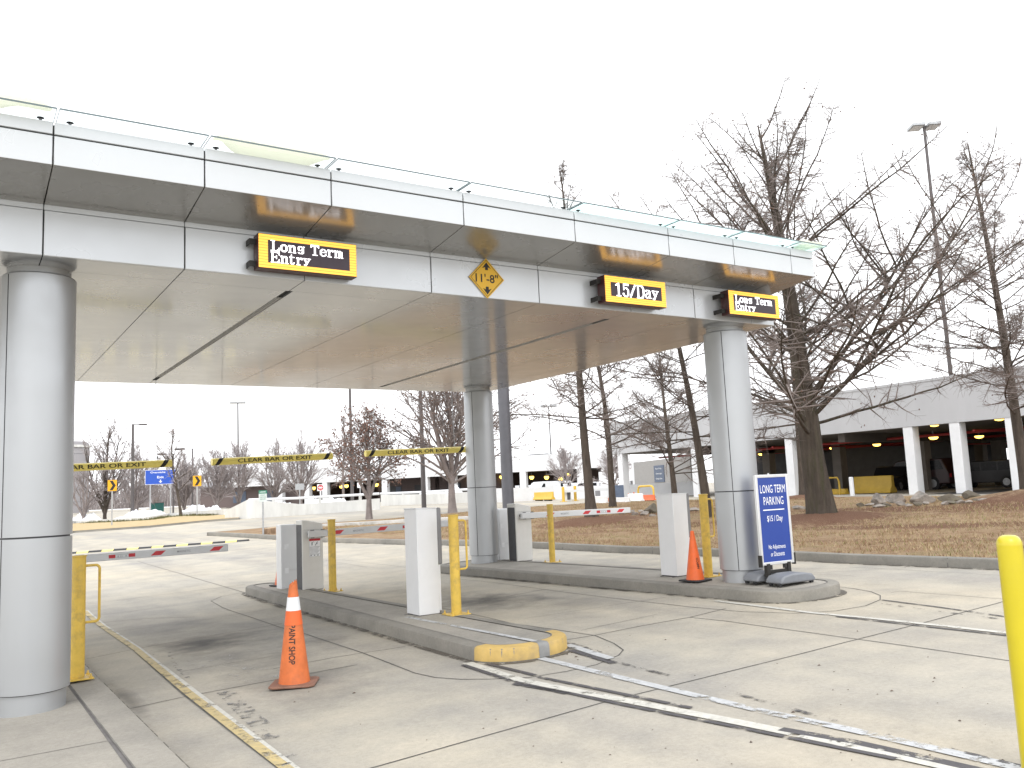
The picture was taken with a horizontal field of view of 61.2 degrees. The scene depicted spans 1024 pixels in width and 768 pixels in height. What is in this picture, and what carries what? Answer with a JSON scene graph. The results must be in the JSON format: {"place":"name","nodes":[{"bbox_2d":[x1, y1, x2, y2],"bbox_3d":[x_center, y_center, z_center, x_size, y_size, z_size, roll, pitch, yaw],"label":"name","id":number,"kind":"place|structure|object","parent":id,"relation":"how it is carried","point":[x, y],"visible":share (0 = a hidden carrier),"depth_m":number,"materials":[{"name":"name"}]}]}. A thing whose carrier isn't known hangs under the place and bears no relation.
{"place":"outdoors","nodes":[
{"label":"outdoors","id":0,"kind":"place"},
{"bbox_2d":[0,93,51,111],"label":"melting snow","id":1,"kind":"structure","parent":0,"point":[5,103],"depth_m":6.97,"materials":[{"name":"snow"}]},
{"bbox_2d":[0,665,187,767],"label":"pavement","id":2,"kind":"structure","parent":0,"point":[96,722],"depth_m":6.63,"materials":[{"name":"concrete"}]},
{"bbox_2d":[70,555,100,681],"bbox_3d":[-4.476,2.415,9.011,0.354,1.254,0.286,2,-8,-33],"label":"bollard","id":3,"kind":"object","parent":2,"relation":"on","point":[78,623],"visible":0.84,"depth_m":8.95,"materials":[{"name":"metal"}]},
{"bbox_2d":[72,544,227,561],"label":"barrier gate","id":4,"kind":"structure","parent":2,"relation":"on","point":[153,553],"depth_m":14.45,"materials":[{"name":"grey plastic"}]},
{"bbox_2d":[0,97,827,717],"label":"entry canopy","id":5,"kind":"object","parent":2,"relation":"on","point":[124,257],"visible":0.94,"depth_m":9.66,"materials":[{"name":"silver metal"}]},
{"bbox_2d":[74,384,171,470],"bbox_3d":[-7.387,0.753,15.484,2.435,1.575,0.138,0,-7,-33],"label":"clearance bar","id":6,"kind":"object","parent":5,"relation":"hanging from","point":[120,465],"visible":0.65,"depth_m":15.59,"materials":[{"name":"yellow plastic"}]},
{"bbox_2d":[212,133,329,165],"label":"glass canopy panel","id":7,"kind":"structure","parent":5,"relation":"attached to","point":[237,147],"depth_m":8.15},
{"bbox_2d":[211,389,332,465],"bbox_3d":[-4.750,0.806,17.193,2.405,1.501,0.138,0,-7,-33],"label":"clearance bar","id":8,"kind":"object","parent":5,"relation":"hanging from","point":[267,459],"visible":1,"depth_m":17.03,"materials":[{"name":"yellow plastic"}]},
{"bbox_2d":[246,233,356,279],"bbox_3d":[-2.151,-1.304,8.929,1.121,0.356,0.194,2,-8,-33],"label":"led sign","id":9,"kind":"object","parent":5,"relation":"attached to","point":[280,254],"visible":1,"depth_m":8.83,"materials":[{"name":"yellow"}]},
{"bbox_2d":[364,392,465,456],"bbox_3d":[-2.105,0.843,18.910,2.420,1.396,0.138,0,-7,-33],"label":"clearance bar","id":10,"kind":"object","parent":5,"relation":"hanging from","point":[396,452],"visible":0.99,"depth_m":18.74,"materials":[{"name":"yellow plastic"}]},
{"bbox_2d":[469,259,503,298],"bbox_3d":[-0.298,-1.246,10.225,0.486,0.486,0.008,2,-8,-33],"label":"clearance sign","id":11,"kind":"object","parent":5,"relation":"attached to","point":[486,278],"visible":1,"depth_m":10.22,"materials":[{"name":"yellow metal"}]},
{"bbox_2d":[590,275,665,309],"bbox_3d":[1.528,-1.183,11.288,1.114,0.350,0.224,2,-8,-33],"label":"led sign","id":12,"kind":"object","parent":5,"relation":"attached to","point":[628,292],"visible":1,"depth_m":11.16,"materials":[{"name":"yellow"}]},
{"bbox_2d":[712,290,779,320],"bbox_3d":[3.385,-1.122,12.476,1.120,0.350,0.244,2,-8,-33],"label":"led sign","id":13,"kind":"object","parent":5,"relation":"attached to","point":[747,305],"visible":1,"depth_m":12.33,"materials":[{"name":"yellow"}]},
{"bbox_2d":[73,515,238,530],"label":"grass","id":14,"kind":"structure","parent":0,"point":[121,524],"depth_m":60.66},
{"bbox_2d":[108,480,116,524],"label":"chevron sign","id":15,"kind":"object","parent":14,"relation":"on","point":[112,485],"visible":0.86,"depth_m":60.09,"materials":[{"name":"metal"}]},
{"bbox_2d":[130,424,146,511],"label":"light pole","id":16,"kind":"object","parent":14,"relation":"on","point":[132,478],"visible":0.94,"depth_m":78.27,"materials":[{"name":"grey metal"}]},
{"bbox_2d":[83,513,216,523],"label":"ground cover","id":17,"kind":"object","parent":14,"relation":"on","point":[151,518],"visible":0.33,"depth_m":70.81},
{"bbox_2d":[153,426,199,515],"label":"bare tree","id":18,"kind":"object","parent":14,"relation":"on","point":[167,457],"visible":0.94,"depth_m":76.77,"materials":[{"name":"brown plant"}]},
{"bbox_2d":[199,482,348,507],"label":"building","id":19,"kind":"structure","parent":0,"point":[229,502],"depth_m":125.11,"materials":[{"name":"brown brick"}]},
{"bbox_2d":[245,582,566,662],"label":"pavement","id":20,"kind":"structure","parent":0,"point":[478,639],"depth_m":10.49,"materials":[{"name":"concrete"}]},
{"bbox_2d":[276,524,296,588],"bbox_3d":[-4.245,3.297,16.571,0.440,1.210,0.320,2,-8,-33],"label":"electrical box","id":21,"kind":"object","parent":20,"relation":"on","point":[286,562],"visible":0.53,"depth_m":16.42,"materials":[{"name":"white paint"}]},
{"bbox_2d":[282,525,296,570],"bbox_3d":[-4.169,3.110,16.473,0.390,0.830,0.011,2,-8,-33],"label":"door","id":22,"kind":"structure","parent":21,"relation":"in","point":[289,532],"depth_m":16.44,"materials":[{"name":"white paint"}]},
{"bbox_2d":[324,519,342,591],"bbox_3d":[-3.223,3.064,15.512,0.286,1.274,0.286,2,-8,-33],"label":"bollard","id":23,"kind":"object","parent":20,"relation":"on","point":[332,555],"visible":0.94,"depth_m":15.46,"materials":[{"name":"metal"}]},
{"bbox_2d":[296,520,447,589],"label":"barrier gate","id":24,"kind":"structure","parent":20,"relation":"on","point":[310,535],"depth_m":16.05,"materials":[{"name":"grey plastic"}]},
{"bbox_2d":[404,507,441,616],"bbox_3d":[-1.219,2.400,11.765,0.445,1.426,0.382,2,-8,-33],"label":"ticket cabinet","id":25,"kind":"object","parent":20,"relation":"on","point":[423,547],"visible":1,"depth_m":11.63,"materials":[{"name":"metal"}]},
{"bbox_2d":[442,514,470,616],"bbox_3d":[-0.736,2.389,11.502,0.344,1.304,0.286,2,-8,-33],"label":"bollard","id":26,"kind":"object","parent":20,"relation":"on","point":[454,561],"visible":1,"depth_m":11.44,"materials":[{"name":"metal"}]},
{"bbox_2d":[0,0,1023,510],"label":"sky","id":27,"kind":"structure","parent":0,"point":[489,92],"materials":[{"name":"white"}]},
{"bbox_2d":[70,482,1020,767],"bbox_3d":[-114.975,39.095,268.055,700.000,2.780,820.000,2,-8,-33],"label":"road","id":28,"kind":"structure","parent":0,"point":[386,714],"depth_m":8.30,"materials":[{"name":"concrete"}]},
{"bbox_2d":[73,441,90,512],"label":"round tower","id":29,"kind":"structure","parent":28,"relation":"on","point":[79,456],"depth_m":188.47,"materials":[{"name":"grey concrete"}]},
{"bbox_2d":[73,463,107,518],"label":"vase tree","id":30,"kind":"object","parent":28,"relation":"on","point":[84,507],"visible":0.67,"depth_m":80.08,"materials":[{"name":"brown plant"}]},
{"bbox_2d":[76,417,142,518],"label":"bare tree","id":31,"kind":"object","parent":28,"relation":"on","point":[105,500],"visible":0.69,"depth_m":82.31,"materials":[{"name":"brown plant"}]},
{"bbox_2d":[98,441,171,510],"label":"vase tree","id":32,"kind":"object","parent":28,"relation":"on","point":[138,485],"visible":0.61,"depth_m":82.03,"materials":[{"name":"brown plant"}]},
{"bbox_2d":[115,509,164,518],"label":"snow heap","id":33,"kind":"object","parent":28,"relation":"on","point":[141,513],"visible":0.4,"depth_m":76.14,"materials":[{"name":"snow"}]},
{"bbox_2d":[73,509,226,522],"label":"low wall","id":34,"kind":"structure","parent":28,"relation":"on","point":[219,511],"depth_m":73.62,"materials":[{"name":"concrete"}]},
{"bbox_2d":[73,518,239,532],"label":"kerb","id":35,"kind":"structure","parent":28,"relation":"on","point":[122,528],"depth_m":53.15,"materials":[{"name":"concrete"}]},
{"bbox_2d":[145,469,175,512],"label":"exit sign","id":36,"kind":"object","parent":28,"relation":"on","point":[153,477],"visible":0.97,"depth_m":80.15,"materials":[{"name":"metal"}]},
{"bbox_2d":[72,539,249,553],"bbox_3d":[-13.734,6.300,33.546,6.880,0.213,0.320,-2,-7,-7],"label":"speed hump","id":37,"kind":"object","parent":28,"relation":"on","point":[160,546],"visible":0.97,"depth_m":33.45,"materials":[{"name":"rubber"}]},
{"bbox_2d":[89,470,267,509],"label":"woods","id":38,"kind":"object","parent":28,"relation":"on","point":[125,504],"visible":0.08,"depth_m":223.13,"materials":[{"name":"brown plant"}]},
{"bbox_2d":[87,616,277,767],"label":"edge line crack","id":39,"kind":"object","parent":28,"relation":"on","point":[186,696],"visible":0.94,"depth_m":7.82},
{"bbox_2d":[163,451,208,509],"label":"vase tree","id":40,"kind":"object","parent":28,"relation":"on","point":[184,495],"visible":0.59,"depth_m":87.89,"materials":[{"name":"brown plant"}]},
{"bbox_2d":[85,611,293,767],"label":"yellow edge line","id":41,"kind":"object","parent":28,"relation":"on","point":[260,747],"visible":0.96,"depth_m":7.76,"materials":[{"name":"paint"}]},
{"bbox_2d":[86,610,299,767],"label":"white edge line","id":42,"kind":"object","parent":28,"relation":"on","point":[246,729],"visible":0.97,"depth_m":7.77,"materials":[{"name":"paint"}]},
{"bbox_2d":[181,445,246,504],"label":"vase tree","id":43,"kind":"object","parent":28,"relation":"on","point":[217,481],"visible":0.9,"depth_m":86.03,"materials":[{"name":"brown plant"}]},
{"bbox_2d":[168,652,291,756],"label":"tar patches","id":44,"kind":"object","parent":28,"relation":"on","point":[265,720],"visible":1,"depth_m":7.41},
{"bbox_2d":[206,436,268,503],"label":"vase tree","id":45,"kind":"object","parent":28,"relation":"on","point":[236,452],"visible":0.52,"depth_m":90.14,"materials":[{"name":"brown plant"}]},
{"bbox_2d":[251,435,304,497],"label":"vase tree","id":46,"kind":"object","parent":28,"relation":"on","point":[276,493],"visible":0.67,"depth_m":95.92,"materials":[{"name":"brown plant"}]},
{"bbox_2d":[268,580,318,689],"bbox_3d":[-2.159,2.451,8.561,0.440,1.020,0.440,-2,-7,-5],"label":"traffic cone","id":47,"kind":"object","parent":28,"relation":"on","point":[294,672],"visible":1,"depth_m":8.46,"materials":[{"name":"plastic"}]},
{"bbox_2d":[268,426,332,503],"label":"vase tree","id":48,"kind":"object","parent":28,"relation":"on","point":[303,467],"visible":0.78,"depth_m":92.04,"materials":[{"name":"brown plant"}]},
{"bbox_2d":[225,492,379,518],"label":"rail wall","id":49,"kind":"structure","parent":28,"relation":"on","point":[251,508],"depth_m":57.08,"materials":[{"name":"concrete"}]},
{"bbox_2d":[323,415,353,498],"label":"bare tree","id":50,"kind":"object","parent":28,"relation":"on","point":[342,477],"visible":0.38,"depth_m":88.63,"materials":[{"name":"brown plant"}]},
{"bbox_2d":[349,389,353,500],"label":"light pole","id":51,"kind":"object","parent":28,"relation":"on","point":[351,481],"visible":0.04,"depth_m":70.40,"materials":[{"name":"grey metal"}]},
{"bbox_2d":[314,402,429,519],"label":"rusty tree","id":52,"kind":"object","parent":28,"relation":"on","point":[365,439],"visible":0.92,"depth_m":45.33,"materials":[{"name":"brown plant"}]},
{"bbox_2d":[322,516,467,525],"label":"planter wall","id":53,"kind":"structure","parent":28,"relation":"on","point":[386,522],"depth_m":37.34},
{"bbox_2d":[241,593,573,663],"bbox_3d":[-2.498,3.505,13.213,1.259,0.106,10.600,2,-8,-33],"label":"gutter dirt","id":54,"kind":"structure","parent":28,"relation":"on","point":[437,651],"depth_m":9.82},
{"bbox_2d":[418,391,426,507],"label":"light pole","id":55,"kind":"object","parent":28,"relation":"on","point":[423,490],"visible":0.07,"depth_m":52.11,"materials":[{"name":"grey metal"}]},
{"bbox_2d":[380,488,467,505],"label":"rail wall","id":56,"kind":"structure","parent":28,"relation":"on","point":[410,498],"depth_m":63.59,"materials":[{"name":"concrete"}]},
{"bbox_2d":[226,451,631,502],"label":"garage wing","id":57,"kind":"structure","parent":28,"relation":"on","point":[529,470],"depth_m":112.77,"materials":[{"name":"concrete"}]},
{"bbox_2d":[361,382,538,512],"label":"round tree","id":58,"kind":"object","parent":28,"relation":"on","point":[449,467],"visible":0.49,"depth_m":44.94,"materials":[{"name":"brown plant"}]},
{"bbox_2d":[497,387,513,507],"bbox_3d":[-0.200,0.912,23.019,0.600,6.700,0.600,2,-8,-33],"label":"steel post","id":59,"kind":"object","parent":28,"relation":"on","point":[505,447],"visible":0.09,"depth_m":22.80,"materials":[{"name":"metal"}]},
{"bbox_2d":[533,492,554,500],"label":"road barrier","id":60,"kind":"object","parent":28,"relation":"on","point":[544,496],"visible":0.98,"depth_m":58.77,"materials":[{"name":"yellow plastic"}]},
{"bbox_2d":[89,554,1000,671],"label":"saw cuts","id":61,"kind":"object","parent":28,"relation":"on","point":[547,592],"visible":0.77,"depth_m":13.57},
{"bbox_2d":[88,562,1008,767],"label":"road joints","id":62,"kind":"object","parent":28,"relation":"on","point":[567,639],"visible":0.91,"depth_m":9.03,"materials":[{"name":"black"}]},
{"bbox_2d":[531,481,571,486],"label":"van","id":63,"kind":"object","parent":28,"relation":"on","point":[544,484],"visible":0.11,"depth_m":88.83,"materials":[{"name":"white paint"}]},
{"bbox_2d":[546,443,595,485],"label":"bare shrub","id":64,"kind":"object","parent":28,"relation":"on","point":[565,459],"visible":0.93,"depth_m":84.13,"materials":[{"name":"brown plant"}]},
{"bbox_2d":[564,488,607,500],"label":"barrier gate","id":65,"kind":"structure","parent":28,"relation":"on","point":[568,494],"depth_m":54.88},
{"bbox_2d":[496,481,693,502],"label":"white wall","id":66,"kind":"structure","parent":28,"relation":"on","point":[523,494],"depth_m":60.37,"materials":[{"name":"paint"}]},
{"bbox_2d":[208,532,998,569],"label":"kerb","id":67,"kind":"structure","parent":28,"relation":"on","point":[953,562],"depth_m":15.55,"materials":[{"name":"concrete"}]},
{"bbox_2d":[223,536,998,569],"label":"gutter dirt","id":68,"kind":"structure","parent":28,"relation":"on","point":[796,560],"depth_m":14.83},
{"bbox_2d":[592,448,631,484],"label":"bare shrub","id":69,"kind":"object","parent":28,"relation":"on","point":[604,460],"visible":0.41,"depth_m":84.04,"materials":[{"name":"brown plant"}]},
{"bbox_2d":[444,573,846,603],"bbox_3d":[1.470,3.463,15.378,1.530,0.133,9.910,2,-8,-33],"label":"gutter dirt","id":70,"kind":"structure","parent":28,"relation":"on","point":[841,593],"depth_m":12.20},
{"bbox_2d":[631,456,692,483],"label":"wall","id":71,"kind":"structure","parent":28,"relation":"on","point":[643,472],"depth_m":71.59,"materials":[{"name":"white paint"}]},
{"bbox_2d":[654,465,664,481],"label":"wall sign","id":72,"kind":"object","parent":71,"relation":"attached to","point":[659,476],"visible":0.99,"depth_m":70.16,"materials":[{"name":"blue metal"}]},
{"bbox_2d":[463,662,957,767],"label":"white lane line","id":73,"kind":"object","parent":28,"relation":"on","point":[775,729],"visible":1,"depth_m":6.30,"materials":[{"name":"paint"}]},
{"bbox_2d":[461,649,981,767],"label":"black lane tape","id":74,"kind":"object","parent":28,"relation":"on","point":[900,752],"visible":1,"depth_m":5.96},
{"bbox_2d":[539,644,1020,767],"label":"faded lane line","id":75,"kind":"object","parent":28,"relation":"on","point":[957,753],"visible":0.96,"depth_m":6.26,"materials":[{"name":"white paint"}]},
{"bbox_2d":[567,603,1020,765],"bbox_3d":[3.370,2.456,7.886,4.099,0.141,5.339,0,-8,-22],"label":"broken lane tape","id":76,"kind":"object","parent":28,"relation":"on","point":[969,753],"visible":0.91,"depth_m":6.22,"materials":[{"name":"paint"}]},
{"bbox_2d":[605,366,1023,496],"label":"parking garage","id":77,"kind":"structure","parent":28,"relation":"on","point":[963,429],"depth_m":44.74,"materials":[{"name":"concrete"}]},
{"bbox_2d":[854,475,896,493],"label":"road barrier","id":78,"kind":"object","parent":77,"relation":"on","point":[884,484],"visible":0.83,"depth_m":44.82,"materials":[{"name":"yellow paint"}]},
{"bbox_2d":[873,466,907,490],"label":"parked car","id":79,"kind":"object","parent":77,"relation":"on","point":[899,473],"visible":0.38,"depth_m":49.65,"materials":[{"name":"black paint"}]},
{"bbox_2d":[893,458,954,489],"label":"parked pickup","id":80,"kind":"object","parent":77,"relation":"on","point":[942,470],"visible":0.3,"depth_m":48.05,"materials":[{"name":"grey metal"}]},
{"bbox_2d":[907,121,952,375],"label":"light pole","id":81,"kind":"object","parent":77,"relation":"on","point":[915,126],"visible":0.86,"depth_m":43.74,"materials":[{"name":"grey metal"}]},
{"bbox_2d":[716,600,1005,633],"bbox_3d":[3.858,2.638,9.838,0.161,0.048,4.537,1,-8,-30],"label":"lane line","id":82,"kind":"object","parent":28,"relation":"on","point":[867,617],"visible":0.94,"depth_m":9.66,"materials":[{"name":"white paint"}]},
{"bbox_2d":[835,600,1005,635],"bbox_3d":[4.765,2.513,9.303,1.270,0.046,2.806,1,-8,-29],"label":"lane tape","id":83,"kind":"object","parent":28,"relation":"on","point":[929,626],"visible":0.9,"depth_m":9.29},
{"bbox_2d":[947,459,1011,488],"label":"parked car","id":84,"kind":"object","parent":28,"relation":"on","point":[991,471],"visible":0.45,"depth_m":46.83,"materials":[{"name":"black paint"}]},
{"bbox_2d":[996,535,1023,767],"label":"sleeve bollard","id":85,"kind":"object","parent":28,"relation":"on","point":[1010,553],"visible":1,"depth_m":4.81,"materials":[{"name":"yellow plastic"}]},
{"bbox_2d":[507,503,630,561],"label":"barrier gate","id":86,"kind":"structure","parent":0,"point":[520,517],"depth_m":18.63,"materials":[{"name":"grey plastic"}]},
{"bbox_2d":[537,515,649,528],"bbox_3d":[2.700,4.718,29.742,5.301,0.374,3.888,2,-8,-33],"label":"mulch bed","id":87,"kind":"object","parent":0,"point":[591,521],"depth_m":28.84,"materials":[{"name":"soil"}]},
{"bbox_2d":[221,496,1023,557],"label":"lawn","id":88,"kind":"structure","parent":0,"point":[810,548],"depth_m":21.51,"materials":[{"name":"plant"}]},
{"bbox_2d":[259,490,266,533],"bbox_3d":[-10.132,5.446,35.242,0.320,2.222,0.077,-1,-7,-16],"label":"parking sign","id":89,"kind":"object","parent":88,"relation":"on","point":[262,496],"visible":1,"depth_m":35.29,"materials":[{"name":"metal"}]},
{"bbox_2d":[449,157,667,516],"bbox_3d":[2.544,-1.601,30.774,8.998,13.362,7.440,2,-8,-33],"label":"bare tree","id":90,"kind":"object","parent":88,"relation":"on","point":[590,502],"visible":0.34,"depth_m":30.04,"materials":[{"name":"brown plant"}]},
{"bbox_2d":[552,356,661,506],"bbox_3d":[4.377,0.050,39.690,5.227,11.566,5.836,2,-8,-33],"label":"bare tree","id":91,"kind":"object","parent":88,"relation":"on","point":[612,494],"visible":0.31,"depth_m":39.13,"materials":[{"name":"brown plant"}]},
{"bbox_2d":[592,349,761,492],"bbox_3d":[7.250,1.722,38.136,7.376,7.551,6.609,-4,-7,8],"label":"bare tree","id":92,"kind":"object","parent":88,"relation":"on","point":[670,463],"visible":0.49,"depth_m":38.31,"materials":[{"name":"brown plant"}]},
{"bbox_2d":[566,212,822,517],"bbox_3d":[5.617,-0.607,28.514,6.566,10.482,9.028,-1,-7,-16],"label":"bare tree","id":93,"kind":"object","parent":88,"relation":"on","point":[702,474],"visible":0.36,"depth_m":28.50,"materials":[{"name":"brown plant"}]},
{"bbox_2d":[746,233,854,494],"bbox_3d":[12.061,-0.867,39.001,6.655,12.453,7.905,-4,-7,14],"label":"bare tree","id":94,"kind":"object","parent":88,"relation":"on","point":[801,481],"visible":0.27,"depth_m":38.39,"materials":[{"name":"brown plant"}]},
{"bbox_2d":[604,73,1023,513],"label":"bare tree","id":95,"kind":"object","parent":88,"relation":"on","point":[804,408],"visible":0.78,"depth_m":23.88,"materials":[{"name":"brown plant"}]},
{"bbox_2d":[885,494,905,502],"bbox_3d":[13.043,3.899,29.387,0.274,0.338,0.747,2,-8,-32],"label":"rock","id":96,"kind":"object","parent":88,"relation":"on","point":[892,498],"visible":0.84,"depth_m":29.33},
{"bbox_2d":[909,491,935,502],"bbox_3d":[13.491,3.733,28.452,0.836,0.455,0.460,-5,-7,19],"label":"rock","id":97,"kind":"object","parent":88,"relation":"on","point":[920,496],"visible":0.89,"depth_m":28.33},
{"bbox_2d":[440,559,840,602],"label":"pavement","id":98,"kind":"structure","parent":0,"point":[639,579],"depth_m":13.69,"materials":[{"name":"concrete"}]},
{"bbox_2d":[497,508,508,559],"bbox_3d":[-0.195,3.346,19.322,0.420,1.120,0.320,2,-8,-33],"label":"electrical box","id":99,"kind":"object","parent":98,"relation":"on","point":[503,554],"visible":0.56,"depth_m":19.15,"materials":[{"name":"white paint"}]},
{"bbox_2d":[499,509,507,543],"bbox_3d":[-0.119,3.159,19.224,0.370,0.740,0.011,2,-8,-33],"label":"door","id":100,"kind":"structure","parent":99,"relation":"in","point":[502,513],"depth_m":19.17,"materials":[{"name":"white paint"}]},
{"bbox_2d":[544,504,561,562],"bbox_3d":[0.803,3.063,17.795,0.274,1.184,0.274,2,-8,-33],"label":"bollard","id":101,"kind":"object","parent":98,"relation":"on","point":[550,521],"visible":1,"depth_m":17.75,"materials":[{"name":"metal"}]},
{"bbox_2d":[656,493,690,577],"bbox_3d":[2.601,2.412,13.891,0.445,1.306,0.382,2,-8,-33],"label":"ticket cabinet","id":102,"kind":"object","parent":98,"relation":"on","point":[674,521],"visible":0.88,"depth_m":13.77,"materials":[{"name":"metal"}]},
{"bbox_2d":[679,531,711,582],"bbox_3d":[2.711,2.568,12.922,0.370,0.746,0.370,3,-9,-40],"label":"traffic cone","id":103,"kind":"object","parent":98,"relation":"on","point":[694,571],"visible":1,"depth_m":12.84,"materials":[{"name":"orange plastic"}]},
{"bbox_2d":[698,494,721,577],"bbox_3d":[3.033,2.345,13.463,0.344,1.264,0.286,2,-8,-33],"label":"bollard","id":104,"kind":"object","parent":98,"relation":"on","point":[705,535],"visible":0.88,"depth_m":13.40,"materials":[{"name":"metal"}]},
{"bbox_2d":[743,473,814,586],"bbox_3d":[3.665,2.004,12.083,0.665,1.517,0.720,1,-8,-30],"label":"sidewalk sign","id":105,"kind":"object","parent":98,"relation":"on","point":[773,520],"visible":1,"depth_m":12.04,"materials":[{"name":"blue plastic"}]},
{"bbox_2d":[791,511,894,527],"bbox_3d":[8.697,3.801,24.451,5.965,0.397,4.329,2,-8,-33],"label":"mulch bed","id":106,"kind":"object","parent":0,"point":[815,519],"depth_m":23.20,"materials":[{"name":"soil"}]},
{"bbox_2d":[963,489,1023,504],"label":"mulch bed","id":107,"kind":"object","parent":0,"point":[1011,496],"depth_m":26.35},
{"bbox_2d":[901,132,1023,488],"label":"bare tree","id":108,"kind":"object","parent":107,"relation":"on","point":[1010,384],"visible":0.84,"depth_m":27.93,"materials":[{"name":"brown plant"}]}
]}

